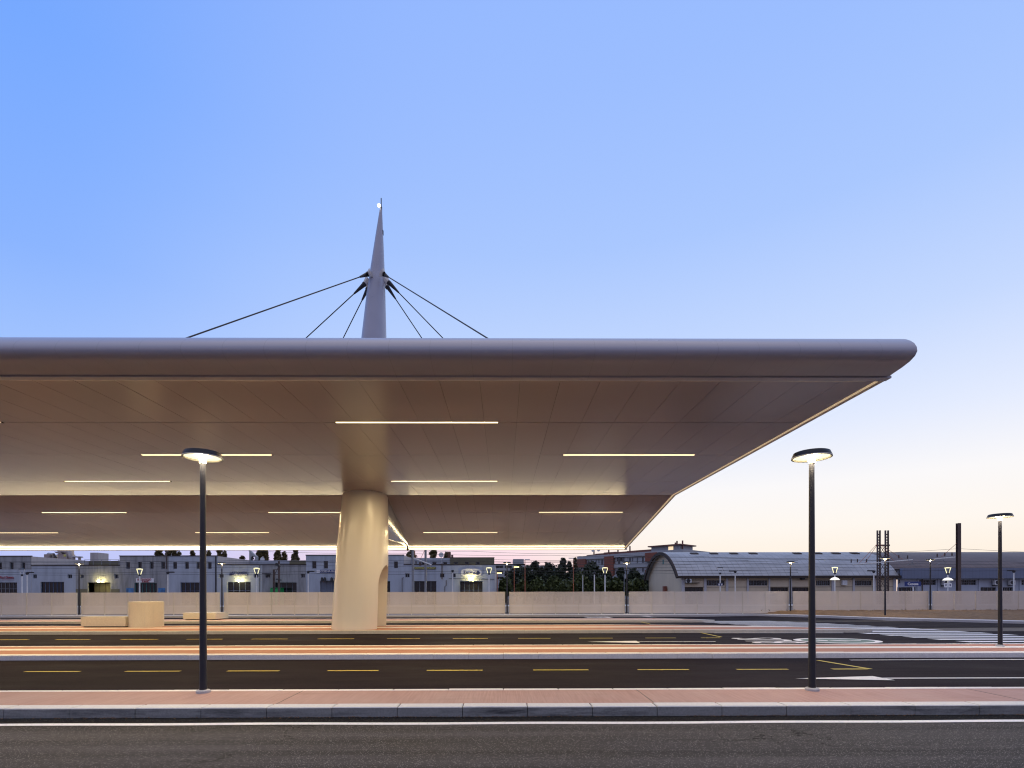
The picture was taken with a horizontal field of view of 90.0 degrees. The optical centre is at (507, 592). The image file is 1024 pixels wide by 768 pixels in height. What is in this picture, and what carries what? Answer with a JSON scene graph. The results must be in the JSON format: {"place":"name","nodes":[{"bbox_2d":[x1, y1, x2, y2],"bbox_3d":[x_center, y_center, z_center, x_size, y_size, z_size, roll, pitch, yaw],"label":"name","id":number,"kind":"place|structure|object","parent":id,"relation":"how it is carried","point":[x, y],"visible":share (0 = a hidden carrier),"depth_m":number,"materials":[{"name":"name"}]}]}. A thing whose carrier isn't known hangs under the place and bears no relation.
{"place":"outdoors","nodes":[
{"label":"outdoors","id":0,"kind":"place"},
{"bbox_2d":[81,601,163,627],"bbox_3d":[-20.258,1.138,27.193,3.760,1.345,1.559,0,0,0],"label":"bench","id":1,"kind":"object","parent":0,"point":[145,613],"depth_m":26.59,"materials":[{"name":"concrete"}]},
{"bbox_2d":[17,559,612,561],"bbox_3d":[-28.728,-3.548,56.776,81.918,0.251,0.029,0,0,0],"label":"overhead wire","id":2,"kind":"object","parent":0,"point":[263,560],"visible":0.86,"depth_m":56.77,"materials":[{"name":"metal"}]},
{"bbox_2d":[185,198,487,629],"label":"support column","id":3,"kind":"structure","parent":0,"point":[360,586],"depth_m":24.65,"materials":[{"name":"paint"}]},
{"bbox_2d":[0,337,916,550],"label":"station canopy","id":4,"kind":"object","parent":3,"relation":"attached to","point":[531,443],"visible":0.92,"depth_m":15.33,"materials":[{"name":"metal"}]},
{"bbox_2d":[0,618,714,623],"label":"pavement","id":5,"kind":"structure","parent":0,"point":[453,620],"depth_m":32.33,"materials":[{"name":"paint"}]},
{"bbox_2d":[183,612,227,619],"bbox_3d":[-20.301,1.581,34.543,2.124,0.520,1.600,0,0,0],"label":"concrete bench","id":6,"kind":"object","parent":5,"relation":"on","point":[210,615],"visible":0.72,"depth_m":33.75,"materials":[{"name":"concrete"}]},
{"bbox_2d":[20,560,747,562],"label":"overhead wire","id":7,"kind":"object","parent":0,"point":[427,561],"visible":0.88,"depth_m":57.82,"materials":[{"name":"metal"}]},
{"bbox_2d":[0,572,797,574],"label":"overhead wire","id":8,"kind":"object","parent":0,"point":[472,573],"visible":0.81,"depth_m":60.98,"materials":[{"name":"metal"}]},
{"bbox_2d":[0,569,797,572],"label":"overhead wire","id":9,"kind":"object","parent":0,"point":[334,571],"visible":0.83,"depth_m":59.77,"materials":[{"name":"metal"}]},
{"bbox_2d":[40,560,797,564],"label":"overhead wire","id":10,"kind":"object","parent":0,"point":[330,562],"visible":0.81,"depth_m":58.83,"materials":[{"name":"metal"}]},
{"bbox_2d":[0,616,867,620],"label":"bus lane","id":11,"kind":"structure","parent":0,"point":[730,618],"depth_m":38.56,"materials":[{"name":"white paint"}]},
{"bbox_2d":[0,624,871,634],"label":"pavement","id":12,"kind":"structure","parent":0,"point":[283,629],"depth_m":24.33,"materials":[{"name":"paint"}]},
{"bbox_2d":[126,562,797,567],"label":"overhead wire","id":13,"kind":"object","parent":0,"point":[452,565],"visible":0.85,"depth_m":57.45,"materials":[{"name":"metal"}]},
{"bbox_2d":[0,715,1023,767],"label":"road","id":14,"kind":"structure","parent":0,"point":[894,741],"depth_m":6.47,"materials":[{"name":"grey asphalt"}]},
{"bbox_2d":[0,657,1023,690],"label":"bus lane","id":15,"kind":"structure","parent":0,"point":[448,674],"depth_m":11.98,"materials":[{"name":"black asphalt"}]},
{"bbox_2d":[0,687,1023,717],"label":"pavement","id":16,"kind":"structure","parent":0,"point":[263,703],"depth_m":8.18,"materials":[{"name":"concrete"}]},
{"bbox_2d":[181,448,223,693],"bbox_3d":[-5.382,-0.365,9.058,0.646,4.260,0.646,0,0,0],"label":"street lamp","id":17,"kind":"object","parent":16,"relation":"on","point":[202,456],"visible":1,"depth_m":9.02,"materials":[{"name":"metal"}]},
{"bbox_2d":[791,448,832,691],"bbox_3d":[5.441,-0.387,9.143,0.646,4.260,0.646,0,0,0],"label":"street lamp","id":18,"kind":"object","parent":16,"relation":"on","point":[812,456],"visible":1,"depth_m":9.10,"materials":[{"name":"black"}]},
{"bbox_2d":[0,643,1023,660],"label":"pavement","id":19,"kind":"structure","parent":0,"point":[593,651],"depth_m":15.20,"materials":[{"name":"red paving"},{"name":"concrete"}]},
{"bbox_2d":[986,513,1013,646],"bbox_3d":[15.859,-0.408,16.474,0.646,4.260,0.646,0,0,0],"label":"street lamp","id":20,"kind":"object","parent":19,"relation":"on","point":[999,516],"visible":1,"depth_m":16.43,"materials":[{"name":"black"}]},
{"bbox_2d":[0,631,1023,645],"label":"bus lane","id":21,"kind":"structure","parent":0,"point":[419,639],"depth_m":20.93,"materials":[{"name":"black asphalt"}]},
{"bbox_2d":[821,627,1023,641],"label":"crosswalk","id":22,"kind":"structure","parent":21,"relation":"on","point":[938,634],"depth_m":22.59,"materials":[{"name":"white paint"}]},
{"bbox_2d":[0,621,1023,626],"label":"bus lane","id":23,"kind":"structure","parent":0,"point":[881,624],"depth_m":30.76,"materials":[{"name":"yellow paint"}]},
{"bbox_2d":[0,613,1023,623],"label":"pavement","id":24,"kind":"structure","parent":0,"point":[571,615],"depth_m":40.02,"materials":[{"name":"grey concrete"}]},
{"bbox_2d":[0,593,77,614],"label":"fence","id":25,"kind":"object","parent":24,"relation":"on","point":[22,603],"visible":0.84,"depth_m":41.55,"materials":[{"name":"paint"}]},
{"bbox_2d":[74,562,83,614],"bbox_3d":[-34.558,-0.307,41.332,0.646,4.260,0.646,0,0,0],"label":"street lamp","id":26,"kind":"object","parent":24,"relation":"on","point":[78,586],"visible":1,"depth_m":41.29,"materials":[{"name":"black"}]},
{"bbox_2d":[81,592,219,614],"bbox_3d":[-28.984,0.922,41.633,11.215,1.892,0.085,0,0,0],"label":"fence","id":27,"kind":"object","parent":24,"relation":"on","point":[171,605],"visible":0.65,"depth_m":41.61,"materials":[{"name":"paint"}]},
{"bbox_2d":[217,562,225,611],"bbox_3d":[-23.080,-0.330,41.421,0.646,4.260,0.646,0,0,0],"label":"street lamp","id":28,"kind":"object","parent":24,"relation":"on","point":[221,563],"visible":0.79,"depth_m":41.38,"materials":[{"name":"black"}]},
{"bbox_2d":[224,592,504,614],"bbox_3d":[-11.605,0.886,41.768,22.878,1.894,0.085,0,0,0],"label":"fence","id":29,"kind":"object","parent":24,"relation":"on","point":[248,606],"visible":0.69,"depth_m":41.76,"materials":[{"name":"paint"}]},
{"bbox_2d":[503,562,510,613],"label":"street lamp","id":30,"kind":"object","parent":24,"relation":"on","point":[506,563],"visible":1,"depth_m":41.57,"materials":[{"name":"black"}]},
{"bbox_2d":[509,592,624,613],"bbox_3d":[4.898,0.853,41.897,9.457,1.894,0.085,0,0,0],"label":"fence","id":31,"kind":"object","parent":24,"relation":"on","point":[601,604],"visible":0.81,"depth_m":41.88,"materials":[{"name":"paint"}]},
{"bbox_2d":[623,562,630,613],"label":"street lamp","id":32,"kind":"object","parent":24,"relation":"on","point":[626,586],"visible":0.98,"depth_m":41.63,"materials":[{"name":"black"}]},
{"bbox_2d":[629,591,788,613],"bbox_3d":[16.523,0.830,41.988,13.117,1.894,0.085,0,0,0],"label":"fence","id":33,"kind":"object","parent":24,"relation":"on","point":[766,601],"visible":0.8,"depth_m":41.97,"materials":[{"name":"paint"}]},
{"bbox_2d":[0,0,1023,590],"label":"sky","id":34,"kind":"structure","parent":0,"point":[674,169],"materials":[{"name":"blue"}]},
{"bbox_2d":[1,714,1023,718],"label":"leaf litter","id":35,"kind":"object","parent":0,"point":[535,716],"visible":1,"depth_m":7.83,"materials":[{"name":"plant"}]},
{"bbox_2d":[37,596,1023,630],"bbox_3d":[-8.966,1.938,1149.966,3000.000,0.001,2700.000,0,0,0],"label":"ground","id":36,"kind":"structure","parent":0,"point":[976,628],"depth_m":34.62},
{"bbox_2d":[0,556,109,604],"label":"workshop","id":37,"kind":"structure","parent":36,"relation":"on","point":[10,583],"depth_m":79.42,"materials":[{"name":"white concrete"}]},
{"bbox_2d":[31,551,119,605],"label":"workshop","id":38,"kind":"structure","parent":36,"relation":"on","point":[54,578],"depth_m":79.50,"materials":[{"name":"white concrete"}]},
{"bbox_2d":[119,551,249,604],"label":"workshop","id":39,"kind":"structure","parent":36,"relation":"on","point":[153,578],"depth_m":79.60,"materials":[{"name":"white paint"}]},
{"bbox_2d":[249,550,258,559],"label":"bell gable","id":40,"kind":"structure","parent":36,"relation":"on","point":[252,555],"depth_m":114.56,"materials":[{"name":"paint"}]},
{"bbox_2d":[217,560,305,604],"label":"workshop","id":41,"kind":"structure","parent":36,"relation":"on","point":[293,579],"depth_m":79.72,"materials":[{"name":"white concrete"}]},
{"bbox_2d":[262,550,269,559],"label":"poplar tree","id":42,"kind":"object","parent":36,"relation":"on","point":[265,555],"visible":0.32,"depth_m":117.17,"materials":[{"name":"green plant"}]},
{"bbox_2d":[270,588,283,604],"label":"green skip","id":43,"kind":"object","parent":36,"relation":"on","point":[276,589],"visible":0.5,"depth_m":78.13,"materials":[{"name":"plastic"}]},
{"bbox_2d":[273,550,281,559],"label":"poplar tree","id":44,"kind":"object","parent":36,"relation":"on","point":[277,555],"visible":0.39,"depth_m":108.08,"materials":[{"name":"green plant"}]},
{"bbox_2d":[280,551,287,559],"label":"poplar tree","id":45,"kind":"object","parent":36,"relation":"on","point":[284,556],"visible":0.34,"depth_m":114.16,"materials":[{"name":"green plant"}]},
{"bbox_2d":[291,550,299,559],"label":"poplar tree","id":46,"kind":"object","parent":36,"relation":"on","point":[294,556],"visible":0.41,"depth_m":112.09,"materials":[{"name":"green plant"}]},
{"bbox_2d":[306,555,410,604],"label":"workshop","id":47,"kind":"structure","parent":36,"relation":"on","point":[320,583],"depth_m":79.86,"materials":[{"name":"paint"}]},
{"bbox_2d":[428,550,436,557],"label":"poplar tree","id":48,"kind":"object","parent":36,"relation":"on","point":[432,553],"visible":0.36,"depth_m":109.61,"materials":[{"name":"green plant"}]},
{"bbox_2d":[402,552,496,603],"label":"workshop","id":49,"kind":"structure","parent":36,"relation":"on","point":[475,581],"depth_m":79.96,"materials":[{"name":"white paint"}]},
{"bbox_2d":[498,577,513,602],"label":"broadleaf tree","id":50,"kind":"object","parent":36,"relation":"on","point":[502,585],"visible":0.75,"depth_m":99.37,"materials":[{"name":"green plant"}]},
{"bbox_2d":[2,604,1023,612],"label":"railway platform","id":51,"kind":"structure","parent":36,"relation":"on","point":[505,608],"depth_m":50.05,"materials":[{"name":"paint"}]},
{"bbox_2d":[19,569,24,592],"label":"platform lamp","id":52,"kind":"object","parent":51,"relation":"on","point":[21,580],"visible":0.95,"depth_m":52.59,"materials":[{"name":"metal"}]},
{"bbox_2d":[25,572,33,592],"bbox_3d":[-47.688,-0.321,51.130,0.760,3.512,0.266,0,0,0],"label":"camera post","id":53,"kind":"object","parent":51,"relation":"on","point":[26,573],"visible":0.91,"depth_m":51.08,"materials":[{"name":"metal"}]},
{"bbox_2d":[273,561,280,604],"bbox_3d":[-25.002,-0.749,55.708,1.004,5.388,0.502,0,0,0],"label":"railway signal","id":54,"kind":"object","parent":51,"relation":"on","point":[278,569],"visible":0.66,"depth_m":55.72,"materials":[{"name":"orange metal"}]},
{"bbox_2d":[412,550,431,603],"bbox_3d":[-9.298,-2.391,55.774,2.234,8.600,0.550,0,0,0],"label":"catenary mast","id":55,"kind":"object","parent":51,"relation":"on","point":[413,552],"visible":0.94,"depth_m":55.80,"materials":[{"name":"metal"}]},
{"bbox_2d":[424,550,426,597],"bbox_3d":[-8.910,-2.392,55.932,0.220,8.600,0.240,0,0,0],"label":"catenary mast","id":56,"kind":"object","parent":51,"relation":"on","point":[425,571],"visible":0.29,"depth_m":55.81,"materials":[{"name":"metal"}]},
{"bbox_2d":[486,567,491,605],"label":"platform lamp","id":57,"kind":"object","parent":51,"relation":"on","point":[488,571],"visible":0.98,"depth_m":52.96,"materials":[{"name":"metal"}]},
{"bbox_2d":[602,567,607,591],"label":"platform lamp","id":58,"kind":"object","parent":51,"relation":"on","point":[604,571],"visible":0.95,"depth_m":53.04,"materials":[{"name":"metal"}]},
{"bbox_2d":[830,567,839,603],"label":"platform lamp","id":59,"kind":"object","parent":51,"relation":"on","point":[834,578],"visible":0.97,"depth_m":53.23,"materials":[{"name":"metal"}]},
{"bbox_2d":[867,570,875,590],"bbox_3d":[36.848,-0.509,51.789,0.760,3.551,0.266,0,0,0],"label":"camera post","id":60,"kind":"object","parent":51,"relation":"on","point":[873,571],"visible":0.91,"depth_m":51.76,"materials":[{"name":"metal"}]},
{"bbox_2d":[904,582,920,603],"bbox_3d":[43.049,0.059,54.362,1.710,2.490,0.190,0,0,0],"label":"station sign","id":61,"kind":"object","parent":51,"relation":"on","point":[912,584],"visible":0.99,"depth_m":54.30,"materials":[{"name":"metal"}]},
{"bbox_2d":[943,567,952,602],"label":"platform lamp","id":62,"kind":"object","parent":51,"relation":"on","point":[947,573],"visible":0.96,"depth_m":53.31,"materials":[{"name":"metal"}]},
{"bbox_2d":[1007,570,1015,590],"bbox_3d":[51.120,-0.536,51.900,0.760,3.547,0.266,0,0,0],"label":"camera post","id":63,"kind":"object","parent":51,"relation":"on","point":[1013,571],"visible":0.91,"depth_m":51.85,"materials":[{"name":"metal"}]},
{"bbox_2d":[504,564,524,599],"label":"broadleaf tree","id":64,"kind":"object","parent":36,"relation":"on","point":[517,573],"visible":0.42,"depth_m":116.85,"materials":[{"name":"green plant"}]},
{"bbox_2d":[495,559,546,598],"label":"apartment block","id":65,"kind":"structure","parent":36,"relation":"on","point":[501,568],"depth_m":150.02,"materials":[{"name":"white concrete"}]},
{"bbox_2d":[513,578,532,602],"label":"broadleaf tree","id":66,"kind":"object","parent":36,"relation":"on","point":[520,586],"visible":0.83,"depth_m":92.36,"materials":[{"name":"green plant"}]},
{"bbox_2d":[516,565,533,599],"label":"broadleaf tree","id":67,"kind":"object","parent":36,"relation":"on","point":[527,574],"visible":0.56,"depth_m":111.10,"materials":[{"name":"green plant"}]},
{"bbox_2d":[530,560,541,599],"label":"conifer tree","id":68,"kind":"object","parent":36,"relation":"on","point":[533,566],"visible":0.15,"depth_m":124.41,"materials":[{"name":"green plant"}]},
{"bbox_2d":[529,577,546,602],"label":"broadleaf tree","id":69,"kind":"object","parent":36,"relation":"on","point":[537,583],"visible":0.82,"depth_m":94.25,"materials":[{"name":"green plant"}]},
{"bbox_2d":[533,566,549,599],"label":"broadleaf tree","id":70,"kind":"object","parent":36,"relation":"on","point":[542,572],"visible":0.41,"depth_m":111.44,"materials":[{"name":"green plant"}]},
{"bbox_2d":[542,563,555,599],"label":"broadleaf tree","id":71,"kind":"object","parent":36,"relation":"on","point":[549,567],"visible":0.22,"depth_m":127.23,"materials":[{"name":"green plant"}]},
{"bbox_2d":[541,575,563,602],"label":"broadleaf tree","id":72,"kind":"object","parent":36,"relation":"on","point":[551,582],"visible":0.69,"depth_m":91.04,"materials":[{"name":"green plant"}]},
{"bbox_2d":[550,564,568,599],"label":"broadleaf tree","id":73,"kind":"object","parent":36,"relation":"on","point":[559,571],"visible":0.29,"depth_m":111.42,"materials":[{"name":"green plant"}]},
{"bbox_2d":[558,557,568,599],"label":"conifer tree","id":74,"kind":"object","parent":36,"relation":"on","point":[564,565],"visible":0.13,"depth_m":125.67,"materials":[{"name":"green plant"}]},
{"bbox_2d":[554,578,576,602],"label":"broadleaf tree","id":75,"kind":"object","parent":36,"relation":"on","point":[564,586],"visible":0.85,"depth_m":89.31,"materials":[{"name":"green plant"}]},
{"bbox_2d":[566,568,583,599],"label":"broadleaf tree","id":76,"kind":"object","parent":36,"relation":"on","point":[570,576],"visible":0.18,"depth_m":109.65,"materials":[{"name":"green plant"}]},
{"bbox_2d":[570,571,588,602],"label":"broadleaf tree","id":77,"kind":"object","parent":36,"relation":"on","point":[578,579],"visible":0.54,"depth_m":93.14,"materials":[{"name":"green plant"}]},
{"bbox_2d":[583,580,599,602],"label":"broadleaf tree","id":78,"kind":"object","parent":36,"relation":"on","point":[588,586],"visible":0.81,"depth_m":90.38,"materials":[{"name":"green plant"}]},
{"bbox_2d":[581,560,602,580],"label":"broadleaf tree","id":79,"kind":"object","parent":36,"relation":"on","point":[591,567],"visible":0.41,"depth_m":118.64,"materials":[{"name":"green plant"}]},
{"bbox_2d":[593,576,611,596],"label":"broadleaf tree","id":80,"kind":"object","parent":36,"relation":"on","point":[599,581],"visible":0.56,"depth_m":91.03,"materials":[{"name":"green plant"}]},
{"bbox_2d":[602,570,613,601],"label":"broadleaf tree","id":81,"kind":"object","parent":36,"relation":"on","point":[609,577],"visible":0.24,"depth_m":107.70,"materials":[{"name":"green plant"}]},
{"bbox_2d":[609,576,625,601],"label":"broadleaf tree","id":82,"kind":"object","parent":36,"relation":"on","point":[616,584],"visible":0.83,"depth_m":93.38,"materials":[{"name":"green plant"}]},
{"bbox_2d":[616,567,624,599],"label":"broadleaf tree","id":83,"kind":"object","parent":36,"relation":"on","point":[620,574],"visible":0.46,"depth_m":111.69,"materials":[{"name":"green plant"}]},
{"bbox_2d":[625,568,642,599],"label":"broadleaf tree","id":84,"kind":"object","parent":36,"relation":"on","point":[633,573],"visible":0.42,"depth_m":109.11,"materials":[{"name":"green plant"}]},
{"bbox_2d":[625,578,647,601],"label":"broadleaf tree","id":85,"kind":"object","parent":36,"relation":"on","point":[636,585],"visible":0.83,"depth_m":91.62,"materials":[{"name":"green plant"}]},
{"bbox_2d":[577,540,705,598],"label":"apartment block","id":86,"kind":"structure","parent":36,"relation":"on","point":[617,557],"depth_m":142.71,"materials":[{"name":"grey concrete"}]},
{"bbox_2d":[640,573,648,593],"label":"broadleaf tree","id":87,"kind":"object","parent":36,"relation":"on","point":[646,581],"visible":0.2,"depth_m":104.66,"materials":[{"name":"green plant"}]},
{"bbox_2d":[643,552,900,603],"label":"vaulted shed","id":88,"kind":"structure","parent":36,"relation":"on","point":[770,575],"depth_m":75.81,"materials":[{"name":"grey metal"}]},
{"bbox_2d":[707,580,723,585],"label":"window","id":89,"kind":"structure","parent":88,"relation":"in","point":[709,582],"depth_m":75.47,"materials":[{"name":"grey glass"}]},
{"bbox_2d":[749,580,766,585],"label":"window","id":90,"kind":"structure","parent":88,"relation":"in","point":[751,582],"depth_m":75.52,"materials":[{"name":"grey glass"}]},
{"bbox_2d":[816,580,829,585],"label":"window","id":91,"kind":"structure","parent":88,"relation":"in","point":[818,582],"depth_m":75.54,"materials":[{"name":"grey glass"}]},
{"bbox_2d":[855,580,870,585],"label":"window","id":92,"kind":"structure","parent":88,"relation":"in","point":[857,582],"depth_m":75.62,"materials":[{"name":"grey glass"}]},
{"bbox_2d":[851,530,913,603],"bbox_3d":[43.962,-2.776,60.195,7.501,9.156,0.560,0,0,0],"label":"catenary mast","id":93,"kind":"object","parent":36,"relation":"on","point":[884,545],"visible":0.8,"depth_m":60.25,"materials":[{"name":"black metal"}]},
{"bbox_2d":[503,563,1023,564],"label":"overhead wire","id":94,"kind":"object","parent":93,"relation":"hanging from","point":[792,564],"visible":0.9,"depth_m":59.79,"materials":[{"name":"metal"}]},
{"bbox_2d":[867,552,1023,603],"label":"vaulted shed","id":95,"kind":"structure","parent":36,"relation":"on","point":[976,578],"depth_m":75.61,"materials":[{"name":"grey metal"}]},
{"bbox_2d":[919,580,934,584],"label":"window","id":96,"kind":"structure","parent":95,"relation":"in","point":[925,582],"depth_m":75.71,"materials":[{"name":"black glass"}]},
{"bbox_2d":[961,580,974,584],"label":"window","id":97,"kind":"structure","parent":95,"relation":"in","point":[963,582],"depth_m":75.76,"materials":[{"name":"black glass"}]},
{"bbox_2d":[934,523,960,600],"bbox_3d":[50.081,-3.073,58.392,3.163,9.726,0.300,0,0,0],"label":"catenary mast","id":98,"kind":"object","parent":36,"relation":"on","point":[958,556],"visible":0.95,"depth_m":58.25,"materials":[{"name":"black metal"}]},
{"bbox_2d":[508,570,1006,570],"bbox_3d":[34.651,-2.530,58.071,72.476,0.260,0.029,0,0,0],"label":"overhead wire","id":99,"kind":"object","parent":98,"relation":"attached to","point":[728,570],"visible":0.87,"depth_m":57.98,"materials":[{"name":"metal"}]},
{"bbox_2d":[396,550,858,560],"bbox_3d":[8.916,-4.746,62.070,80.102,1.896,0.029,0,0,0],"label":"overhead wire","id":100,"kind":"object","parent":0,"point":[698,556],"visible":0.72,"depth_m":62.19,"materials":[{"name":"metal"}]},
{"bbox_2d":[257,551,1023,562],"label":"overhead wire","id":101,"kind":"object","parent":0,"point":[649,557],"visible":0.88,"depth_m":60.64,"materials":[{"name":"metal"}]},
{"bbox_2d":[514,567,1003,567],"bbox_3d":[35.070,-2.929,58.774,73.354,0.258,0.029,0,0,0],"label":"overhead wire","id":102,"kind":"object","parent":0,"point":[739,567],"visible":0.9,"depth_m":58.69,"materials":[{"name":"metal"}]},
{"bbox_2d":[695,609,1023,619],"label":"soil bank","id":103,"kind":"structure","parent":0,"point":[988,614],"depth_m":37.59,"materials":[{"name":"soil"}]},
{"bbox_2d":[786,561,794,610],"bbox_3d":[23.122,-0.446,41.782,0.646,4.260,0.646,0,0,0],"label":"street lamp","id":104,"kind":"object","parent":103,"relation":"on","point":[790,562],"visible":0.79,"depth_m":41.74,"materials":[{"name":"black"}]},
{"bbox_2d":[793,591,928,610],"bbox_3d":[29.051,0.805,42.085,11.195,1.893,0.085,0,0,0],"label":"fence","id":105,"kind":"object","parent":103,"relation":"on","point":[896,599],"visible":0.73,"depth_m":42.07,"materials":[{"name":"metal"}]},
{"bbox_2d":[880,557,890,614],"bbox_3d":[27.146,-0.430,36.778,0.646,4.260,0.646,0,0,0],"label":"street lamp","id":106,"kind":"object","parent":103,"relation":"on","point":[884,558],"visible":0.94,"depth_m":36.73,"materials":[{"name":"black"}]},
{"bbox_2d":[925,559,934,609],"bbox_3d":[34.601,-0.649,41.871,0.646,4.260,0.646,0,0,0],"label":"street lamp","id":107,"kind":"object","parent":103,"relation":"on","point":[930,585],"visible":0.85,"depth_m":41.83,"materials":[{"name":"black"}]},
{"bbox_2d":[932,591,1023,609],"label":"fence","id":108,"kind":"object","parent":103,"relation":"on","point":[993,600],"visible":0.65,"depth_m":42.15,"materials":[{"name":"metal"}]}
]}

